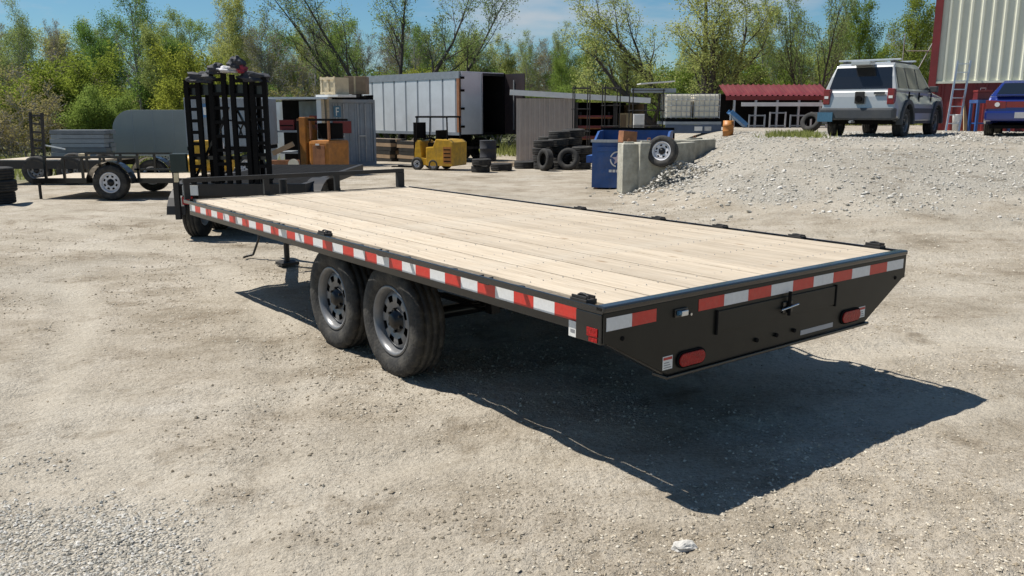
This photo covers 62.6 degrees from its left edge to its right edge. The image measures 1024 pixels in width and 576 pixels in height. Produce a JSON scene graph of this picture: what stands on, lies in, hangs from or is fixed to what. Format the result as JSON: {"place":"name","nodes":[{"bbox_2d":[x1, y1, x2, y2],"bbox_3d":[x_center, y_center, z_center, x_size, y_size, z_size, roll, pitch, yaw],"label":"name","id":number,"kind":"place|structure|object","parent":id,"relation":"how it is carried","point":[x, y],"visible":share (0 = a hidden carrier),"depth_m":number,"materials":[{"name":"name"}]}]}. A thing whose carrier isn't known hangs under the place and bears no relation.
{"place":"outdoors","nodes":[
{"label":"outdoors","id":0,"kind":"place"},
{"bbox_2d":[0,153,284,179],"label":"rough grass","id":1,"kind":"structure","parent":0,"point":[18,171],"depth_m":26.97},
{"bbox_2d":[187,140,234,172],"bbox_3d":[-7.351,-3.042,20.509,1.050,1.100,0.400,0,12,0],"label":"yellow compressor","id":2,"kind":"object","parent":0,"point":[196,150],"visible":0.15,"depth_m":20.31,"materials":[{"name":"paint"}]},
{"bbox_2d":[271,142,299,164],"bbox_3d":[-6.016,-3.384,22.399,0.749,1.005,0.360,0,12,0],"label":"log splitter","id":3,"kind":"object","parent":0,"point":[285,162],"visible":0.52,"depth_m":22.27,"materials":[{"name":"wood"}]},
{"bbox_2d":[0,0,935,90],"label":"sky","id":4,"kind":"structure","parent":0,"point":[542,18],"materials":[{"name":"blue"}]},
{"bbox_2d":[0,125,1023,575],"bbox_3d":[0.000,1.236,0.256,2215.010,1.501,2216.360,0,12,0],"label":"ground","id":5,"kind":"structure","parent":0,"point":[118,449],"depth_m":5.04,"materials":[{"name":"gravel"}]},
{"bbox_2d":[0,191,16,204],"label":"tyre","id":6,"kind":"object","parent":5,"relation":"on","point":[7,197],"visible":0.91,"depth_m":16.36,"materials":[{"name":"rubber"}]},
{"bbox_2d":[0,179,17,192],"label":"tyre","id":7,"kind":"object","parent":6,"relation":"on","point":[9,185],"visible":0.95,"depth_m":16.30,"materials":[{"name":"rubber"}]},
{"bbox_2d":[0,0,41,87],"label":"tree","id":8,"kind":"object","parent":5,"relation":"on","point":[21,27],"visible":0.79,"depth_m":50.87,"materials":[{"name":"green plant"}]},
{"bbox_2d":[0,25,41,88],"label":"tree","id":9,"kind":"object","parent":5,"relation":"on","point":[2,41],"visible":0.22,"depth_m":55.07,"materials":[{"name":"green plant"}]},
{"bbox_2d":[0,76,70,158],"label":"bush","id":10,"kind":"object","parent":5,"relation":"on","point":[6,135],"visible":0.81,"depth_m":30.09,"materials":[{"name":"green plant"}]},
{"bbox_2d":[26,18,70,147],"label":"tree","id":11,"kind":"object","parent":5,"relation":"on","point":[54,42],"visible":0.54,"depth_m":48.67,"materials":[{"name":"green plant"}]},
{"bbox_2d":[26,24,83,86],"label":"tree","id":12,"kind":"object","parent":5,"relation":"on","point":[63,41],"visible":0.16,"depth_m":61.49,"materials":[{"name":"green plant"}]},
{"bbox_2d":[0,44,112,156],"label":"thicket","id":13,"kind":"object","parent":5,"relation":"on","point":[9,75],"visible":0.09,"depth_m":39.43,"materials":[{"name":"green plant"}]},
{"bbox_2d":[0,112,135,184],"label":"car hauler trailer","id":14,"kind":"object","parent":5,"relation":"on","point":[31,167],"visible":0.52,"depth_m":20.87,"materials":[{"name":"black metal"}]},
{"bbox_2d":[0,39,138,154],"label":"bush","id":15,"kind":"object","parent":5,"relation":"on","point":[74,82],"visible":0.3,"depth_m":32.57,"materials":[{"name":"green plant"}]},
{"bbox_2d":[49,130,115,169],"bbox_3d":[-12.222,-3.860,24.016,1.635,1.281,0.640,0,12,0],"label":"plank stack","id":16,"kind":"object","parent":5,"relation":"on","point":[76,141],"visible":0.52,"depth_m":23.69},
{"bbox_2d":[46,80,139,151],"bbox_3d":[-14.771,-5.756,30.139,2.305,3.240,3.190,0,12,-1],"label":"bush","id":17,"kind":"object","parent":5,"relation":"on","point":[84,115],"visible":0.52,"depth_m":29.62,"materials":[{"name":"green plant"}]},
{"bbox_2d":[68,6,132,92],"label":"tree","id":18,"kind":"object","parent":5,"relation":"on","point":[82,30],"visible":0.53,"depth_m":43.05,"materials":[{"name":"green plant"}]},
{"bbox_2d":[96,15,155,81],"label":"tree","id":19,"kind":"object","parent":5,"relation":"on","point":[126,49],"visible":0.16,"depth_m":61.13,"materials":[{"name":"green plant"}]},
{"bbox_2d":[85,0,171,109],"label":"tree","id":20,"kind":"object","parent":5,"relation":"on","point":[134,46],"visible":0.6,"depth_m":47.70,"materials":[{"name":"green plant"}]},
{"bbox_2d":[32,152,226,199],"bbox_3d":[-7.704,-2.447,18.181,4.324,0.877,2.300,0,12,0],"label":"utility trailer","id":21,"kind":"object","parent":5,"relation":"on","point":[112,182],"visible":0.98,"depth_m":17.29,"materials":[{"name":"black metal"}]},
{"bbox_2d":[123,67,182,109],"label":"scrub","id":22,"kind":"object","parent":5,"relation":"on","point":[145,95],"visible":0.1,"depth_m":47.83,"materials":[{"name":"green plant"}]},
{"bbox_2d":[133,17,177,108],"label":"tree","id":23,"kind":"object","parent":5,"relation":"on","point":[144,29],"visible":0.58,"depth_m":44.11,"materials":[{"name":"green plant"}]},
{"bbox_2d":[123,28,193,91],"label":"tree","id":24,"kind":"object","parent":5,"relation":"on","point":[171,47],"visible":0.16,"depth_m":54.27,"materials":[{"name":"green plant"}]},
{"bbox_2d":[0,451,324,575],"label":"crushed stone","id":25,"kind":"object","parent":5,"relation":"on","point":[77,545],"visible":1,"depth_m":3.46,"materials":[{"name":"gravel"}]},
{"bbox_2d":[113,110,241,161],"bbox_3d":[-10.935,-4.672,26.548,4.206,1.845,1.912,0,12,0],"label":"cargo trailer","id":26,"kind":"object","parent":5,"relation":"on","point":[150,130],"visible":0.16,"depth_m":25.57,"materials":[{"name":"grey metal"}]},
{"bbox_2d":[160,4,202,82],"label":"tree","id":27,"kind":"object","parent":5,"relation":"on","point":[181,37],"visible":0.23,"depth_m":55.69,"materials":[{"name":"green plant"}]},
{"bbox_2d":[161,7,217,71],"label":"tree","id":28,"kind":"object","parent":5,"relation":"on","point":[194,26],"visible":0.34,"depth_m":62.63,"materials":[{"name":"green plant"}]},
{"bbox_2d":[141,35,248,109],"bbox_3d":[-15.342,-9.132,40.442,5.682,5.865,5.144,0,12,1],"label":"bush","id":29,"kind":"object","parent":5,"relation":"on","point":[170,95],"visible":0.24,"depth_m":39.51,"materials":[{"name":"green plant"}]},
{"bbox_2d":[201,0,255,81],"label":"tree","id":30,"kind":"object","parent":5,"relation":"on","point":[231,13],"visible":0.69,"depth_m":49.59,"materials":[{"name":"green plant"}]},
{"bbox_2d":[183,98,277,171],"bbox_3d":[-7.807,-4.223,23.624,1.934,2.151,2.020,0,12,0],"label":"grey cargo trailer","id":31,"kind":"object","parent":5,"relation":"on","point":[272,122],"visible":0.08,"depth_m":22.65,"materials":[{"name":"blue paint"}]},
{"bbox_2d":[167,73,362,236],"bbox_3d":[-3.726,-2.220,13.692,2.091,2.262,4.685,0,12,0],"label":"equipment trailer","id":32,"kind":"object","parent":5,"relation":"on","point":[252,94],"visible":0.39,"depth_m":11.52,"materials":[{"name":"black metal"}]},
{"bbox_2d":[185,71,215,83],"bbox_3d":[-4.187,-2.839,11.339,0.448,0.165,0.298,0,12,0],"label":"dark tarp bundle","id":33,"kind":"object","parent":32,"relation":"on","point":[200,77],"visible":0.97,"depth_m":11.23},
{"bbox_2d":[235,71,270,82],"bbox_3d":[-3.492,-2.844,11.336,0.486,0.154,0.275,0,12,0],"label":"dark tarp bundle","id":34,"kind":"object","parent":32,"relation":"on","point":[250,76],"visible":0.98,"depth_m":11.25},
{"bbox_2d":[240,21,313,91],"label":"tree","id":35,"kind":"object","parent":5,"relation":"on","point":[283,40],"visible":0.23,"depth_m":57.98,"materials":[{"name":"green plant"}]},
{"bbox_2d":[236,10,318,96],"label":"tree","id":36,"kind":"object","parent":5,"relation":"on","point":[270,68],"visible":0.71,"depth_m":46.19,"materials":[{"name":"green plant"}]},
{"bbox_2d":[266,21,320,96],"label":"tree","id":37,"kind":"object","parent":5,"relation":"on","point":[300,48],"visible":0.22,"depth_m":58.83,"materials":[{"name":"green plant"}]},
{"bbox_2d":[268,70,325,101],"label":"scrub","id":38,"kind":"object","parent":5,"relation":"on","point":[295,93],"visible":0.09,"depth_m":43.24,"materials":[{"name":"green plant"}]},
{"bbox_2d":[268,97,331,159],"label":"open store shed","id":39,"kind":"structure","parent":5,"relation":"on","point":[290,107],"depth_m":31.06,"materials":[{"name":"white metal"}]},
{"bbox_2d":[316,76,355,96],"bbox_3d":[-6.117,-6.965,29.183,1.050,0.680,0.900,7,14,32],"label":"wooden crate","id":40,"kind":"object","parent":39,"relation":"on","point":[333,86],"visible":0.93,"depth_m":28.94,"materials":[{"name":"brown wood"}]},
{"bbox_2d":[282,6,333,96],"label":"tree","id":41,"kind":"object","parent":5,"relation":"on","point":[316,38],"visible":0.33,"depth_m":50.84,"materials":[{"name":"green plant"}]},
{"bbox_2d":[264,99,376,164],"bbox_3d":[-7.552,-6.002,32.331,1.909,2.346,5.945,-9,15,-38],"label":"shipping container","id":42,"kind":"object","parent":5,"relation":"on","point":[359,130],"visible":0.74,"depth_m":30.33,"materials":[{"name":"metal"}]},
{"bbox_2d":[329,103,352,161],"bbox_3d":[-6.043,-5.496,29.837,0.834,2.066,0.090,-9,15,-38],"label":"door","id":43,"kind":"structure","parent":42,"relation":"in","point":[345,107],"depth_m":29.87,"materials":[{"name":"grey paint"}]},
{"bbox_2d":[344,76,368,93],"bbox_3d":[-5.689,-7.424,30.833,0.780,0.626,0.804,0,12,0],"label":"brown box","id":44,"kind":"object","parent":42,"relation":"on","point":[358,84],"visible":0.73,"depth_m":30.45,"materials":[{"name":"cardboard"}]},
{"bbox_2d":[351,103,372,161],"bbox_3d":[-5.375,-5.606,30.371,0.834,2.066,0.090,-9,15,-38],"label":"door","id":45,"kind":"structure","parent":42,"relation":"in","point":[361,113],"depth_m":30.38,"materials":[{"name":"grey paint"}]},
{"bbox_2d":[296,117,348,164],"bbox_3d":[-5.504,-4.152,24.539,1.268,1.630,0.928,7,13,29],"label":"orange lift truck","id":46,"kind":"object","parent":5,"relation":"on","point":[333,149],"visible":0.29,"depth_m":24.25,"materials":[{"name":"paint"}]},
{"bbox_2d":[298,7,368,81],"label":"tree","id":47,"kind":"object","parent":5,"relation":"on","point":[325,15],"visible":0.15,"depth_m":58.03,"materials":[{"name":"green plant"}]},
{"bbox_2d":[318,19,369,76],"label":"tree","id":48,"kind":"object","parent":5,"relation":"on","point":[343,72],"visible":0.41,"depth_m":45.28,"materials":[{"name":"green plant"}]},
{"bbox_2d":[323,16,375,75],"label":"tree","id":49,"kind":"object","parent":5,"relation":"on","point":[347,40],"visible":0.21,"depth_m":56.42,"materials":[{"name":"green plant"}]},
{"bbox_2d":[347,26,397,75],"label":"tree","id":50,"kind":"object","parent":5,"relation":"on","point":[368,58],"visible":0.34,"depth_m":59.38,"materials":[{"name":"green plant"}]},
{"bbox_2d":[238,0,527,140],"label":"tree","id":51,"kind":"object","parent":5,"relation":"on","point":[439,65],"visible":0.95,"depth_m":43.55,"materials":[{"name":"green plant"}]},
{"bbox_2d":[376,138,406,161],"bbox_3d":[-5.462,-5.875,35.759,0.870,0.938,2.574,-10,16,-41],"label":"timber pile","id":52,"kind":"object","parent":5,"relation":"on","point":[387,149],"visible":0.44,"depth_m":34.89,"materials":[{"name":"brown wood"}]},
{"bbox_2d":[367,12,421,75],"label":"tree","id":53,"kind":"object","parent":5,"relation":"on","point":[390,45],"visible":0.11,"depth_m":60.81,"materials":[{"name":"green plant"}]},
{"bbox_2d":[372,25,425,137],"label":"tree","id":54,"kind":"object","parent":5,"relation":"on","point":[383,52],"visible":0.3,"depth_m":58.45,"materials":[{"name":"green plant"}]},
{"bbox_2d":[386,18,433,74],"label":"tree","id":55,"kind":"object","parent":5,"relation":"on","point":[415,54],"visible":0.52,"depth_m":51.74,"materials":[{"name":"green plant"}]},
{"bbox_2d":[397,141,434,161],"bbox_3d":[-3.612,-5.484,33.898,0.870,0.838,2.326,-10,16,-41],"label":"timber pile","id":56,"kind":"object","parent":5,"relation":"on","point":[406,151],"visible":0.29,"depth_m":33.99,"materials":[{"name":"brown wood"}]},
{"bbox_2d":[391,116,466,169],"bbox_3d":[-2.717,-4.620,26.760,2.360,1.672,1.020,5,13,23],"label":"forklift","id":57,"kind":"object","parent":5,"relation":"on","point":[443,151],"visible":1,"depth_m":26.34,"materials":[{"name":"yellow paint"}]},
{"bbox_2d":[343,71,524,158],"bbox_3d":[-3.731,-7.466,36.810,2.510,3.588,9.750,-11,16,-42],"label":"box semi trailer","id":58,"kind":"object","parent":5,"relation":"on","point":[481,103],"visible":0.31,"depth_m":34.83,"materials":[{"name":"white metal"}]},
{"bbox_2d":[453,27,497,140],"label":"tree","id":59,"kind":"object","parent":5,"relation":"on","point":[471,69],"visible":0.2,"depth_m":48.72,"materials":[{"name":"green plant"}]},
{"bbox_2d":[479,140,496,165],"bbox_3d":[-0.829,-4.675,29.157,0.600,0.890,0.600,0,12,0],"label":"oil drum","id":60,"kind":"object","parent":5,"relation":"on","point":[487,148],"visible":0.77,"depth_m":28.91,"materials":[{"name":"metal"}]},
{"bbox_2d":[475,30,518,140],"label":"tree","id":61,"kind":"object","parent":5,"relation":"on","point":[510,64],"visible":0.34,"depth_m":50.30,"materials":[{"name":"green plant"}]},
{"bbox_2d":[0,182,1023,575],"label":"pebbles","id":62,"kind":"object","parent":5,"relation":"on","point":[840,532],"visible":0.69,"depth_m":4.35,"materials":[{"name":"gravel"}]},
{"bbox_2d":[29,227,1023,575],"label":"dirt clods","id":63,"kind":"object","parent":5,"relation":"on","point":[817,567],"visible":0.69,"depth_m":3.63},
{"bbox_2d":[515,30,542,97],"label":"tree","id":64,"kind":"object","parent":5,"relation":"on","point":[526,65],"visible":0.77,"depth_m":54.87,"materials":[{"name":"green plant"}]},
{"bbox_2d":[510,36,548,96],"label":"tree","id":65,"kind":"object","parent":5,"relation":"on","point":[540,59],"visible":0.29,"depth_m":57.72,"materials":[{"name":"green plant"}]},
{"bbox_2d":[181,168,907,379],"bbox_3d":[-0.850,-0.331,7.420,2.594,1.114,7.540,-9,15,-37],"label":"flatbed trailer","id":66,"kind":"object","parent":5,"relation":"on","point":[662,297],"visible":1,"depth_m":5.25,"materials":[{"name":"wood"}]},
{"bbox_2d":[537,148,553,170],"bbox_3d":[1.027,-3.970,26.035,0.228,0.684,0.684,0,10,-29],"label":"tyre","id":67,"kind":"object","parent":5,"relation":"on","point":[548,163],"visible":1,"depth_m":25.90,"materials":[{"name":"rubber"}]},
{"bbox_2d":[529,38,566,97],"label":"tree","id":68,"kind":"object","parent":5,"relation":"on","point":[542,72],"visible":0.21,"depth_m":60.28,"materials":[{"name":"green plant"}]},
{"bbox_2d":[543,49,574,97],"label":"tree","id":69,"kind":"object","parent":5,"relation":"on","point":[557,75],"visible":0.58,"depth_m":48.30,"materials":[{"name":"green plant"}]},
{"bbox_2d":[549,21,575,90],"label":"tree","id":70,"kind":"object","parent":5,"relation":"on","point":[558,42],"visible":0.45,"depth_m":57.57,"materials":[{"name":"green plant"}]},
{"bbox_2d":[540,43,590,91],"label":"tree","id":71,"kind":"object","parent":5,"relation":"on","point":[551,75],"visible":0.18,"depth_m":57.72,"materials":[{"name":"green plant"}]},
{"bbox_2d":[557,148,579,169],"bbox_3d":[1.776,-4.040,26.379,0.684,0.684,0.228,4,-2,18],"label":"tyre","id":72,"kind":"object","parent":5,"relation":"on","point":[573,164],"visible":0.99,"depth_m":26.29,"materials":[{"name":"rubber"}]},
{"bbox_2d":[510,90,650,160],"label":"beige shed","id":73,"kind":"structure","parent":5,"relation":"on","point":[536,118],"depth_m":31.94,"materials":[{"name":"metal"}]},
{"bbox_2d":[571,85,591,145],"bbox_3d":[2.488,-5.810,30.403,0.636,2.912,0.939,0,12,0],"label":"pipe rack","id":74,"kind":"object","parent":5,"relation":"on","point":[573,98],"visible":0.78,"depth_m":30.54,"materials":[{"name":"black metal"}]},
{"bbox_2d":[568,31,616,102],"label":"tree","id":75,"kind":"object","parent":5,"relation":"on","point":[584,57],"visible":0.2,"depth_m":47.18,"materials":[{"name":"green plant"}]},
{"bbox_2d":[578,112,612,139],"bbox_3d":[3.186,-5.778,32.500,1.400,2.000,0.370,-1,12,-4],"label":"steel rack","id":76,"kind":"object","parent":5,"relation":"on","point":[581,117],"visible":0.36,"depth_m":32.29,"materials":[{"name":"red metal"}]},
{"bbox_2d":[601,84,621,126],"bbox_3d":[3.641,-5.981,31.083,0.648,2.972,0.939,0,12,0],"label":"pipe rack","id":77,"kind":"object","parent":5,"relation":"on","point":[604,105],"visible":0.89,"depth_m":30.63,"materials":[{"name":"black metal"}]},
{"bbox_2d":[617,139,638,193],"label":"concrete block","id":78,"kind":"structure","parent":5,"relation":"on","point":[627,170],"depth_m":18.10,"materials":[{"name":"concrete"}]},
{"bbox_2d":[618,131,636,142],"bbox_3d":[2.582,-3.369,18.785,0.340,0.260,0.250,0,11,-20],"label":"rusty box","id":79,"kind":"object","parent":78,"relation":"on","point":[624,136],"visible":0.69,"depth_m":18.68,"materials":[{"name":"metal"}]},
{"bbox_2d":[586,127,674,188],"bbox_3d":[2.876,-3.084,20.013,2.080,1.420,1.540,3,12,15],"label":"dumpster","id":80,"kind":"object","parent":5,"relation":"on","point":[602,158],"visible":0.53,"depth_m":19.57,"materials":[{"name":"blue paint"}]},
{"bbox_2d":[627,89,664,127],"bbox_3d":[4.585,-5.431,28.950,1.119,2.759,0.939,0,12,0],"label":"pipe rack","id":81,"kind":"object","parent":5,"relation":"on","point":[658,110],"visible":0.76,"depth_m":28.46,"materials":[{"name":"black metal"}]},
{"bbox_2d":[634,138,666,191],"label":"concrete block","id":82,"kind":"structure","parent":5,"relation":"on","point":[648,170],"depth_m":18.01,"materials":[{"name":"concrete"}]},
{"bbox_2d":[611,55,701,117],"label":"bush","id":83,"kind":"object","parent":5,"relation":"on","point":[684,79],"visible":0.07,"depth_m":44.47,"materials":[{"name":"green plant"}]},
{"bbox_2d":[554,0,786,127],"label":"tree","id":84,"kind":"object","parent":5,"relation":"on","point":[709,80],"visible":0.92,"depth_m":38.47,"materials":[{"name":"green plant"}]},
{"bbox_2d":[614,159,740,198],"bbox_3d":[3.510,-2.378,17.968,2.588,0.831,1.994,0,12,0],"label":"rubble","id":85,"kind":"object","parent":5,"relation":"on","point":[695,167],"visible":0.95,"depth_m":17.73,"materials":[{"name":"grey stone"}]},
{"bbox_2d":[648,135,678,166],"bbox_3d":[3.198,-2.903,17.883,0.660,0.660,0.200,6,5,27],"label":"spare wheel","id":86,"kind":"object","parent":85,"relation":"on","point":[665,152],"visible":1,"depth_m":17.81,"materials":[{"name":"rubber"}]},
{"bbox_2d":[668,138,694,175],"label":"concrete block","id":87,"kind":"structure","parent":5,"relation":"on","point":[686,153],"depth_m":19.55,"materials":[{"name":"concrete"}]},
{"bbox_2d":[671,540,697,552],"bbox_3d":[0.701,1.054,3.434,0.109,0.051,0.064,-2,12,-11],"label":"stone","id":88,"kind":"object","parent":5,"relation":"on","point":[680,546],"visible":1,"depth_m":3.42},
{"bbox_2d":[657,121,720,139],"bbox_3d":[6.025,-4.913,28.881,1.863,1.573,1.645,0,12,0],"label":"flatbed wagon","id":89,"kind":"object","parent":5,"relation":"on","point":[696,127],"visible":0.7,"depth_m":27.97,"materials":[{"name":"blue metal"}]},
{"bbox_2d":[660,93,692,121],"bbox_3d":[5.558,-6.115,28.502,0.892,0.928,1.045,0,12,0],"label":"caged tank","id":90,"kind":"object","parent":89,"relation":"on","point":[677,107],"visible":1,"depth_m":28.05,"materials":[{"name":"plastic"}]},
{"bbox_2d":[690,93,720,121],"bbox_3d":[6.490,-6.115,28.502,0.892,0.928,1.045,0,12,0],"label":"caged tank","id":91,"kind":"object","parent":89,"relation":"on","point":[705,107],"visible":0.8,"depth_m":28.04,"materials":[{"name":"plastic"}]},
{"bbox_2d":[675,135,715,159],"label":"concrete block","id":92,"kind":"structure","parent":5,"relation":"on","point":[703,146],"depth_m":20.92,"materials":[{"name":"concrete"}]},
{"bbox_2d":[585,148,925,221],"bbox_3d":[4.052,-2.220,16.893,4.926,1.013,8.017,0,12,0],"label":"rubble","id":93,"kind":"object","parent":5,"relation":"on","point":[779,187],"visible":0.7,"depth_m":14.66,"materials":[{"name":"grey stone"}]},
{"bbox_2d":[739,0,780,84],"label":"tree","id":94,"kind":"object","parent":5,"relation":"on","point":[767,59],"visible":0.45,"depth_m":45.99,"materials":[{"name":"green plant"}]},
{"bbox_2d":[714,55,820,93],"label":"bush","id":95,"kind":"object","parent":5,"relation":"on","point":[765,79],"visible":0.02,"depth_m":42.44,"materials":[{"name":"green plant"}]},
{"bbox_2d":[718,84,825,127],"bbox_3d":[10.513,-6.902,33.935,4.155,2.620,1.460,0,12,0],"label":"red lean to","id":96,"kind":"object","parent":5,"relation":"on","point":[743,101],"visible":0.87,"depth_m":34.08,"materials":[{"name":"metal"}]},
{"bbox_2d":[752,129,842,139],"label":"rough grass","id":97,"kind":"structure","parent":5,"relation":"on","point":[796,133],"depth_m":19.77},
{"bbox_2d":[800,112,821,131],"bbox_3d":[8.503,-4.713,23.942,0.576,0.576,0.192,11,-13,43],"label":"tyre","id":98,"kind":"object","parent":5,"relation":"on","point":[816,125],"visible":0.77,"depth_m":23.89,"materials":[{"name":"rubber"}]},
{"bbox_2d":[766,0,859,95],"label":"tree","id":99,"kind":"object","parent":5,"relation":"on","point":[796,36],"visible":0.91,"depth_m":39.59,"materials":[{"name":"green plant"}]},
{"bbox_2d":[808,9,854,78],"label":"tree","id":100,"kind":"object","parent":5,"relation":"on","point":[821,63],"visible":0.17,"depth_m":51.48,"materials":[{"name":"green plant"}]},
{"bbox_2d":[661,131,1023,220],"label":"bank gravel","id":101,"kind":"structure","parent":5,"relation":"on","point":[922,135],"depth_m":16.57,"materials":[{"name":"gravel"}]},
{"bbox_2d":[839,0,896,62],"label":"tree","id":102,"kind":"object","parent":5,"relation":"on","point":[862,36],"visible":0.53,"depth_m":44.66,"materials":[{"name":"green plant"}]},
{"bbox_2d":[817,58,942,136],"bbox_3d":[9.531,-4.801,21.496,2.060,1.870,4.760,10,15,39],"label":"parked suv","id":103,"kind":"object","parent":5,"relation":"on","point":[869,95],"visible":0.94,"depth_m":20.12,"materials":[{"name":"silver metal"}]},
{"bbox_2d":[876,0,935,84],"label":"tree","id":104,"kind":"object","parent":5,"relation":"on","point":[922,25],"visible":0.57,"depth_m":47.88,"materials":[{"name":"green plant"}]},
{"bbox_2d":[945,60,971,130],"bbox_3d":[13.989,-6.015,26.389,0.373,2.217,0.976,9,15,38],"label":"ladder","id":105,"kind":"object","parent":5,"relation":"on","point":[952,92],"visible":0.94,"depth_m":26.38,"materials":[{"name":"metal"}]},
{"bbox_2d":[928,0,1023,131],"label":"steel building","id":106,"kind":"structure","parent":5,"relation":"on","point":[986,37],"depth_m":26.46,"materials":[{"name":"beige"}]},
{"bbox_2d":[967,100,1009,131],"bbox_3d":[14.801,-5.324,26.062,1.100,0.980,0.500,0,12,0],"label":"blue workbench","id":107,"kind":"object","parent":5,"relation":"on","point":[978,102],"visible":0.33,"depth_m":25.93,"materials":[{"name":"paint"}]},
{"bbox_2d":[984,80,1023,135],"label":"parked sedan","id":108,"kind":"object","parent":5,"relation":"on","point":[1004,107],"visible":0.94,"depth_m":20.45,"materials":[{"name":"blue paint"}]},
{"bbox_2d":[240,123,922,156],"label":"rough grass","id":109,"kind":"structure","parent":0,"point":[509,150],"depth_m":41.24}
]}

